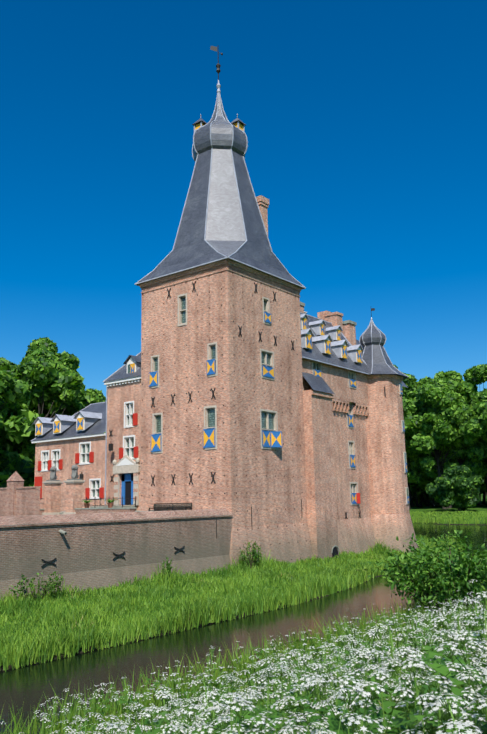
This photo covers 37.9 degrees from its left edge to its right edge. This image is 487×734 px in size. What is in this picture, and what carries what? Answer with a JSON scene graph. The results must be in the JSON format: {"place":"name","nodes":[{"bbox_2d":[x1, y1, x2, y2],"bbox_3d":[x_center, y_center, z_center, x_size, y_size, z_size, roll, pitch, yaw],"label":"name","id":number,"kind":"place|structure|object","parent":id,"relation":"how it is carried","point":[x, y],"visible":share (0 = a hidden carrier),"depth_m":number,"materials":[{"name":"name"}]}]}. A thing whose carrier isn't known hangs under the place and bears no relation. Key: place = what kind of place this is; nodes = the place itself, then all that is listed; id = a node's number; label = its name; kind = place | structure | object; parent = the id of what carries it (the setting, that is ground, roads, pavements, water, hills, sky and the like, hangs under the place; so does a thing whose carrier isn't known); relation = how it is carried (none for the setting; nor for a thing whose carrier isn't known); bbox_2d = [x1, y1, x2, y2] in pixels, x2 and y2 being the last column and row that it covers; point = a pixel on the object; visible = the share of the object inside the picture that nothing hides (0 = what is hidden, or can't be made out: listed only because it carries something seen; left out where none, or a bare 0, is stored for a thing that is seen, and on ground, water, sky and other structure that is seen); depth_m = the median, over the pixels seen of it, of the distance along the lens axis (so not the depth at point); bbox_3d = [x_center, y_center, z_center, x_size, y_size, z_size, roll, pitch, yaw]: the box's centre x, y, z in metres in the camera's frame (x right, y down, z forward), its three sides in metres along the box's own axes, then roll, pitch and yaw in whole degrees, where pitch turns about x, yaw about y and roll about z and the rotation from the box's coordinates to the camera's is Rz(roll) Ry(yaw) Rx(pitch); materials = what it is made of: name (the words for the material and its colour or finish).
{"place":"outdoors","nodes":[
{"label":"outdoors","id":0,"kind":"place"},
{"bbox_2d":[0,465,232,599],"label":"retaining wall","id":1,"kind":"structure","parent":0,"point":[96,546],"depth_m":39.21,"materials":[{"name":"brick"}]},
{"bbox_2d":[31,402,105,511],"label":"wing","id":2,"kind":"structure","parent":1,"relation":"on","point":[65,444],"depth_m":59.57,"materials":[{"name":"brick"}]},
{"bbox_2d":[103,352,140,510],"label":"building","id":3,"kind":"structure","parent":1,"relation":"on","point":[123,437],"depth_m":55.88,"materials":[{"name":"brick"}]},
{"bbox_2d":[0,522,486,733],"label":"moat water","id":4,"kind":"structure","parent":0,"point":[28,685],"depth_m":26.09,"materials":[{"name":"black liquid"}]},
{"bbox_2d":[0,408,486,506],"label":"trees","id":5,"kind":"object","parent":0,"point":[13,459],"visible":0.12,"depth_m":92.17,"materials":[{"name":"green plant"}]},
{"bbox_2d":[0,493,486,670],"bbox_3d":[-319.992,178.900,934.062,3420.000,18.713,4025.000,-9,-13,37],"label":"ground","id":6,"kind":"structure","parent":0,"point":[482,507],"depth_m":33.90,"materials":[{"name":"green plant"}]},
{"bbox_2d":[9,571,63,600],"bbox_3d":[-9.623,10.201,32.763,1.574,1.390,3.144,-9,-13,37],"label":"shrub","id":7,"kind":"object","parent":6,"relation":"on","point":[30,585],"visible":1,"depth_m":32.97,"materials":[{"name":"green plant"}]},
{"bbox_2d":[0,337,105,464],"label":"trees","id":8,"kind":"object","parent":6,"relation":"on","point":[45,378],"visible":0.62,"depth_m":96.41,"materials":[{"name":"green plant"}]},
{"bbox_2d":[160,557,172,571],"bbox_3d":[-4.342,11.369,39.886,0.714,1.486,0.752,-1,-11,-2],"label":"shrub","id":9,"kind":"object","parent":6,"relation":"on","point":[167,564],"visible":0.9,"depth_m":39.95,"materials":[{"name":"green plant"}]},
{"bbox_2d":[139,259,313,564],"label":"tower walls","id":10,"kind":"structure","parent":6,"relation":"on","point":[222,416],"depth_m":50.45,"materials":[{"name":"brown brick"}]},
{"bbox_2d":[135,46,305,288],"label":"tower roof","id":11,"kind":"structure","parent":10,"relation":"on","point":[224,216],"depth_m":54.20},
{"bbox_2d":[0,533,462,671],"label":"berm grass","id":12,"kind":"structure","parent":6,"relation":"on","point":[325,576],"depth_m":33.66,"materials":[{"name":"plant"}]},
{"bbox_2d":[0,579,486,733],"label":"cow parsley","id":13,"kind":"object","parent":6,"relation":"on","point":[456,705],"visible":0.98,"depth_m":6.34,"materials":[{"name":"white plant"}]},
{"bbox_2d":[0,594,486,733],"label":"bank grass","id":14,"kind":"structure","parent":6,"relation":"on","point":[240,667],"depth_m":15.78,"materials":[{"name":"plant"}]},
{"bbox_2d":[239,540,262,568],"bbox_3d":[0.471,12.059,45.260,1.417,2.024,2.244,-9,-13,37],"label":"shrub","id":15,"kind":"object","parent":6,"relation":"on","point":[255,556],"depth_m":45.02,"materials":[{"name":"green plant"}]},
{"bbox_2d":[300,302,376,559],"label":"wing","id":16,"kind":"structure","parent":6,"relation":"on","point":[334,373],"depth_m":58.97,"materials":[{"name":"brown brick"}]},
{"bbox_2d":[317,311,407,387],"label":"range","id":17,"kind":"structure","parent":16,"relation":"attached to","point":[349,332],"depth_m":71.05,"materials":[{"name":"brick"}]},
{"bbox_2d":[353,308,418,552],"bbox_3d":[12.371,5.533,65.428,6.218,23.000,6.218,-9,-13,37],"label":"corner turret","id":18,"kind":"object","parent":6,"relation":"on","point":[391,520],"visible":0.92,"depth_m":62.97,"materials":[{"name":"brick"}]},
{"bbox_2d":[364,527,486,613],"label":"elder bush","id":19,"kind":"object","parent":6,"relation":"on","point":[436,578],"visible":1,"depth_m":25.02,"materials":[{"name":"green plant"}]},
{"bbox_2d":[393,363,486,510],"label":"trees","id":20,"kind":"object","parent":6,"relation":"on","point":[445,418],"visible":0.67,"depth_m":180.01,"materials":[{"name":"green plant"}]},
{"bbox_2d":[0,0,486,400],"label":"sky","id":21,"kind":"structure","parent":0,"point":[365,121],"materials":[{"name":"blue"}]},
{"bbox_2d":[410,511,486,524],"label":"grass bank","id":22,"kind":"structure","parent":0,"point":[437,518],"depth_m":148.09,"materials":[{"name":"green plant"}]}
]}

